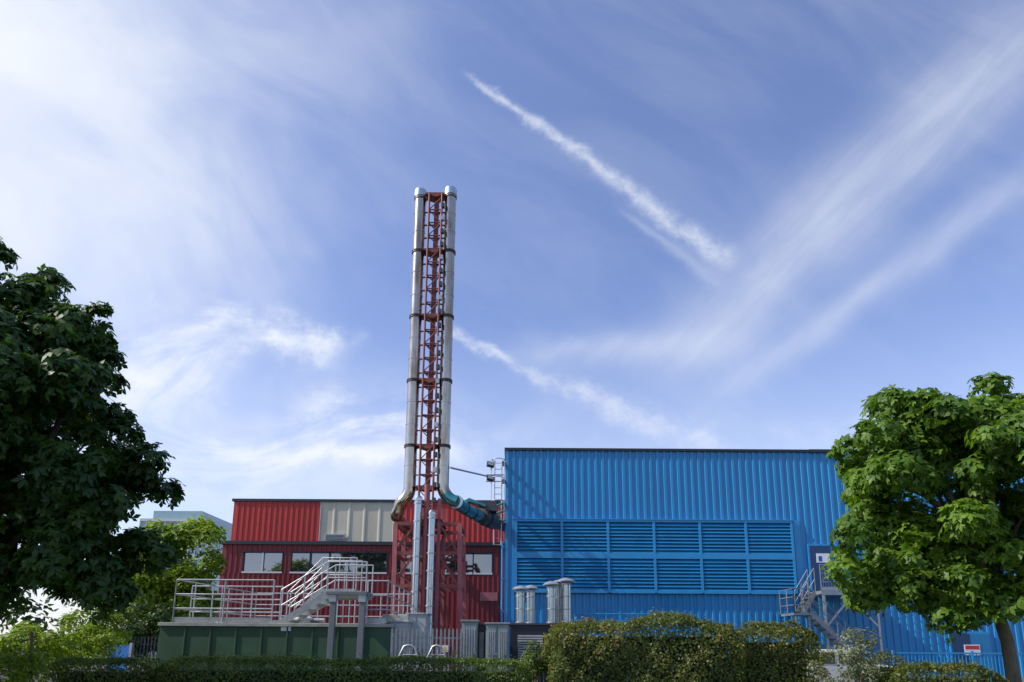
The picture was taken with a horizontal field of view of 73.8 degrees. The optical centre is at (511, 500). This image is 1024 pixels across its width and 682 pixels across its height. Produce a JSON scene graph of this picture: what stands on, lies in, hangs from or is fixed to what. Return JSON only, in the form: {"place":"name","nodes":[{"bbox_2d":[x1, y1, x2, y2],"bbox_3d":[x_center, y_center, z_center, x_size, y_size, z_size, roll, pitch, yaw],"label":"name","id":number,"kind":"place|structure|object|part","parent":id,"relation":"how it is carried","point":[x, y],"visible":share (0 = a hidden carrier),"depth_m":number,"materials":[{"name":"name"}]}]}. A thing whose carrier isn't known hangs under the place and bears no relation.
{"place":"outdoors","nodes":[
{"label":"outdoors","id":0,"kind":"place"},
{"bbox_2d":[0,664,154,681],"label":"service yard","id":1,"kind":"structure","parent":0,"point":[54,672],"depth_m":35.32,"materials":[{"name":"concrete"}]},
{"bbox_2d":[104,643,133,670],"bbox_3d":[-12.916,5.444,22.362,0.831,1.524,0.120,0,-12,0],"label":"blue hoarding","id":2,"kind":"object","parent":1,"relation":"on","point":[127,649],"visible":0.33,"depth_m":22.43,"materials":[{"name":"metal"}]},
{"bbox_2d":[121,636,158,670],"bbox_3d":[-12.935,5.550,23.413,1.608,1.745,0.140,0,-12,0],"label":"palisade fence","id":3,"kind":"object","parent":1,"relation":"on","point":[147,644],"visible":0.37,"depth_m":23.45,"materials":[{"name":"grey metal"}]},
{"bbox_2d":[102,601,178,670],"bbox_3d":[-13.317,5.114,24.454,2.809,3.041,2.788,0,-12,0],"label":"laurel shrub","id":4,"kind":"object","parent":1,"relation":"on","point":[147,626],"visible":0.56,"depth_m":24.21,"materials":[{"name":"green plant"}]},
{"bbox_2d":[115,514,228,623],"bbox_3d":[-13.568,3.791,26.926,4.822,6.618,4.351,0,-12,0],"label":"false acacia tree","id":5,"kind":"object","parent":1,"relation":"on","point":[154,589],"visible":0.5,"depth_m":26.45,"materials":[{"name":"green plant"}]},
{"bbox_2d":[157,557,411,670],"bbox_3d":[-6.998,4.016,22.372,7.058,4.399,6.660,0,-12,0],"label":"green storage tank enclosure","id":6,"kind":"object","parent":1,"relation":"on","point":[299,631],"visible":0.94,"depth_m":19.62,"materials":[{"name":"paint"}]},
{"bbox_2d":[216,501,504,670],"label":"walls","id":7,"kind":"structure","parent":1,"relation":"on","point":[297,521],"depth_m":34.21,"materials":[{"name":"red metal"}]},
{"bbox_2d":[222,498,504,545],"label":"roof","id":8,"kind":"structure","parent":7,"relation":"on","point":[338,542],"depth_m":34.15,"materials":[{"name":"red metal"}]},
{"bbox_2d":[241,534,497,600],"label":"windows","id":9,"kind":"structure","parent":7,"relation":"attached to","point":[479,563],"depth_m":34.12,"materials":[{"name":"clear glass"}]},
{"bbox_2d":[382,614,408,620],"bbox_3d":[-3.580,4.809,21.261,0.806,2.435,1.200,0,-12,0],"label":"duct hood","id":10,"kind":"object","parent":1,"relation":"on","point":[404,617],"visible":0.25,"depth_m":20.91,"materials":[{"name":"metal"}]},
{"bbox_2d":[390,620,412,670],"bbox_3d":[-3.359,4.756,20.501,0.602,2.231,0.990,0,-12,0],"label":"electrical cabinet","id":11,"kind":"object","parent":1,"relation":"on","point":[402,624],"visible":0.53,"depth_m":20.22,"materials":[{"name":"grey metal"}]},
{"bbox_2d":[406,613,431,670],"bbox_3d":[-2.932,4.774,21.213,0.700,2.494,0.990,0,-12,0],"label":"electrical cabinet","id":12,"kind":"object","parent":1,"relation":"on","point":[421,621],"visible":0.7,"depth_m":20.93,"materials":[{"name":"grey metal"}]},
{"bbox_2d":[395,644,445,670],"bbox_3d":[-2.442,4.596,18.038,1.380,1.551,0.060,0,-12,0],"label":"tubular guard barrier","id":13,"kind":"object","parent":1,"relation":"on","point":[429,653],"visible":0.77,"depth_m":18.14,"materials":[{"name":"metal"}]},
{"bbox_2d":[390,628,462,670],"bbox_3d":[-2.362,4.514,18.740,1.988,1.997,0.140,0,-12,0],"label":"palisade fence","id":14,"kind":"object","parent":1,"relation":"on","point":[424,638],"visible":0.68,"depth_m":18.81,"materials":[{"name":"grey metal"}]},
{"bbox_2d":[442,645,447,651],"bbox_3d":[-1.840,4.067,18.727,0.180,0.180,0.019,0,-12,0],"label":"hazard sign","id":15,"kind":"object","parent":14,"relation":"attached to","point":[445,647],"visible":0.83,"depth_m":18.72,"materials":[{"name":"white paint"}]},
{"bbox_2d":[390,186,505,670],"bbox_3d":[-2.466,-2.444,32.961,5.080,21.438,12.465,0,-12,0],"label":"twin flue chimney","id":16,"kind":"object","parent":1,"relation":"on","point":[419,531],"visible":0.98,"depth_m":28.11,"materials":[{"name":"silver metal"}]},
{"bbox_2d":[461,620,479,670],"bbox_3d":[-1.249,4.716,20.308,0.539,2.257,0.990,0,-12,0],"label":"ventilated cabinet","id":17,"kind":"object","parent":1,"relation":"on","point":[470,635],"visible":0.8,"depth_m":19.97,"materials":[{"name":"metal"}]},
{"bbox_2d":[478,624,485,670],"bbox_3d":[-0.917,4.869,20.788,0.335,2.159,0.990,0,-12,0],"label":"ventilated cabinet","id":18,"kind":"object","parent":1,"relation":"on","point":[481,640],"visible":0.59,"depth_m":20.44,"materials":[{"name":"grey metal"}]},
{"bbox_2d":[485,622,509,670],"bbox_3d":[-0.436,4.756,20.301,0.750,2.186,0.990,0,-12,0],"label":"ventilated cabinet","id":19,"kind":"object","parent":1,"relation":"on","point":[497,637],"visible":0.62,"depth_m":19.96,"materials":[{"name":"metal"}]},
{"bbox_2d":[509,623,580,681],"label":"generator container","id":20,"kind":"object","parent":1,"relation":"on","point":[521,634],"visible":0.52,"depth_m":21.07,"materials":[{"name":"grey metal"}]},
{"bbox_2d":[512,585,528,622],"bbox_3d":[0.264,3.293,21.583,0.540,1.195,0.540,0,-12,0],"label":"mushroom roof vent","id":21,"kind":"object","parent":20,"relation":"on","point":[520,605],"visible":0.96,"depth_m":21.47,"materials":[{"name":"silver metal"}]},
{"bbox_2d":[525,585,538,622],"bbox_3d":[0.603,3.359,22.029,0.540,1.251,0.540,0,-12,0],"label":"mushroom roof vent","id":22,"kind":"object","parent":20,"relation":"on","point":[530,606],"visible":0.85,"depth_m":21.92,"materials":[{"name":"silver metal"}]},
{"bbox_2d":[543,581,559,622],"bbox_3d":[1.243,3.226,21.599,0.540,1.345,0.540,0,-12,0],"label":"mushroom roof vent","id":23,"kind":"object","parent":20,"relation":"on","point":[551,604],"visible":0.94,"depth_m":21.48,"materials":[{"name":"silver metal"}]},
{"bbox_2d":[553,580,561,622],"bbox_3d":[1.515,3.322,22.294,0.540,1.445,0.540,0,-12,0],"label":"mushroom roof vent","id":24,"kind":"object","parent":20,"relation":"on","point":[558,603],"visible":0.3,"depth_m":22.16,"materials":[{"name":"silver metal"}]},
{"bbox_2d":[556,578,574,622],"bbox_3d":[1.720,3.196,21.728,0.612,1.461,0.612,0,-12,0],"label":"mushroom roof vent","id":25,"kind":"object","parent":20,"relation":"on","point":[565,596],"visible":0.83,"depth_m":21.61,"materials":[{"name":"silver metal"}]},
{"bbox_2d":[538,643,560,681],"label":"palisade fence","id":26,"kind":"object","parent":1,"relation":"on","point":[543,672],"visible":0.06,"depth_m":19.61,"materials":[{"name":"grey metal"}]},
{"bbox_2d":[574,613,669,630],"bbox_3d":[4.809,6.377,29.628,4.245,2.894,0.100,0,-12,0],"label":"blue handrail","id":27,"kind":"object","parent":1,"relation":"on","point":[611,613],"visible":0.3,"depth_m":29.91,"materials":[{"name":"blue metal"}]},
{"bbox_2d":[504,450,1023,681],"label":"cladding walls","id":28,"kind":"structure","parent":1,"relation":"on","point":[806,489],"depth_m":32.62,"materials":[{"name":"metal"}]},
{"bbox_2d":[450,458,505,544],"bbox_3d":[-1.527,-0.271,30.260,0.830,4.042,5.648,-6,-13,27],"label":"caged access ladder","id":29,"kind":"object","parent":28,"relation":"attached to","point":[491,476],"visible":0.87,"depth_m":31.77,"materials":[{"name":"metal"}]},
{"bbox_2d":[500,541,504,621],"bbox_3d":[-0.456,4.973,31.626,0.170,6.194,0.150,0,-12,0],"label":"wall drainpipe","id":30,"kind":"object","parent":28,"relation":"attached to","point":[502,579],"depth_m":31.81,"materials":[{"name":"metal"}]},
{"bbox_2d":[513,518,797,594],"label":"louvre panels","id":31,"kind":"object","parent":28,"relation":"attached to","point":[685,556],"visible":0.98,"depth_m":31.98,"materials":[{"name":"blue metal"}]},
{"bbox_2d":[505,448,1014,455],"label":"roof","id":32,"kind":"structure","parent":28,"relation":"on","point":[681,450],"depth_m":33.09,"materials":[{"name":"metal"}]},
{"bbox_2d":[793,520,994,678],"bbox_3d":[17.627,4.588,31.639,8.618,7.382,0.126,0,-12,0],"label":"door","id":33,"kind":"structure","parent":28,"relation":"attached to","point":[968,642],"depth_m":31.74,"materials":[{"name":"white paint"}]},
{"bbox_2d":[891,650,1023,681],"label":"blue bar fence","id":34,"kind":"object","parent":1,"relation":"on","point":[971,653],"visible":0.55,"depth_m":26.34,"materials":[{"name":"blue metal"}]},
{"bbox_2d":[46,641,155,664],"bbox_3d":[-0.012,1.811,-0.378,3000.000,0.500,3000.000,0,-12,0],"label":"ground","id":35,"kind":"structure","parent":0,"point":[133,657],"depth_m":69.95,"materials":[{"name":"green plant"}]},
{"bbox_2d":[0,647,51,681],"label":"golden shrub","id":36,"kind":"object","parent":35,"relation":"on","point":[20,674],"visible":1,"depth_m":13.45,"materials":[{"name":"green plant"}]},
{"bbox_2d":[19,631,36,681],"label":"tree stake","id":37,"kind":"object","parent":35,"relation":"on","point":[32,637],"visible":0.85,"depth_m":13.88,"materials":[{"name":"green wood"}]},
{"bbox_2d":[0,584,108,657],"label":"distant tree row","id":38,"kind":"object","parent":35,"relation":"on","point":[13,620],"visible":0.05,"depth_m":63.88,"materials":[{"name":"green plant"}]},
{"bbox_2d":[0,602,135,681],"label":"golden shrub","id":39,"kind":"object","parent":35,"relation":"on","point":[56,646],"visible":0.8,"depth_m":16.60,"materials":[{"name":"green plant"}]},
{"bbox_2d":[0,237,185,625],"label":"horse chestnut tree","id":40,"kind":"object","parent":35,"relation":"on","point":[65,505],"visible":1,"depth_m":13.04,"materials":[{"name":"green plant"}]},
{"bbox_2d":[37,652,170,681],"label":"clipped hedge","id":41,"kind":"object","parent":35,"relation":"on","point":[64,672],"visible":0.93,"depth_m":14.87,"materials":[{"name":"green plant"}]},
{"bbox_2d":[130,511,231,653],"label":"curtain wall office","id":42,"kind":"structure","parent":35,"relation":"on","point":[174,517],"depth_m":87.39,"materials":[{"name":"glass"}]},
{"bbox_2d":[150,649,536,681],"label":"clipped hedge","id":43,"kind":"object","parent":35,"relation":"on","point":[277,674],"visible":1,"depth_m":15.18,"materials":[{"name":"green plant"}]},
{"bbox_2d":[520,640,552,681],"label":"laurel shrub","id":44,"kind":"object","parent":35,"relation":"on","point":[529,657],"visible":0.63,"depth_m":16.87,"materials":[{"name":"green plant"}]},
{"bbox_2d":[539,607,748,681],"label":"privet hedge","id":45,"kind":"object","parent":35,"relation":"on","point":[664,657],"visible":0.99,"depth_m":15.73,"materials":[{"name":"green plant"}]},
{"bbox_2d":[725,618,837,681],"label":"privet hedge","id":46,"kind":"object","parent":35,"relation":"on","point":[783,660],"visible":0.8,"depth_m":16.12,"materials":[{"name":"green plant"}]},
{"bbox_2d":[807,627,905,681],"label":"olive shrub","id":47,"kind":"object","parent":35,"relation":"on","point":[849,655],"visible":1,"depth_m":15.06,"materials":[{"name":"green plant"}]},
{"bbox_2d":[851,648,910,681],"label":"privet shrub","id":48,"kind":"object","parent":35,"relation":"on","point":[869,672],"visible":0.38,"depth_m":16.31,"materials":[{"name":"green plant"}]},
{"bbox_2d":[820,371,1023,681],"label":"maple tree","id":49,"kind":"object","parent":35,"relation":"on","point":[966,538],"visible":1,"depth_m":15.53,"materials":[{"name":"green plant"}]},
{"bbox_2d":[872,658,1009,681],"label":"privet hedge","id":50,"kind":"object","parent":35,"relation":"on","point":[894,673],"visible":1,"depth_m":14.23,"materials":[{"name":"green plant"}]},
{"bbox_2d":[0,0,1023,638],"label":"sky","id":51,"kind":"structure","parent":0,"point":[681,224],"materials":[{"name":"blue"}]},
{"bbox_2d":[779,564,883,664],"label":"external steel staircase","id":52,"kind":"structure","parent":0,"point":[824,628],"depth_m":30.16,"materials":[{"name":"grey metal"}]},
{"bbox_2d":[805,649,908,681],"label":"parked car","id":53,"kind":"object","parent":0,"point":[830,665],"visible":0.05,"depth_m":22.86,"materials":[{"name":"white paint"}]},
{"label":"windows","id":54,"kind":"part","parent":53,"relation":"part of","materials":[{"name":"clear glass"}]}
]}

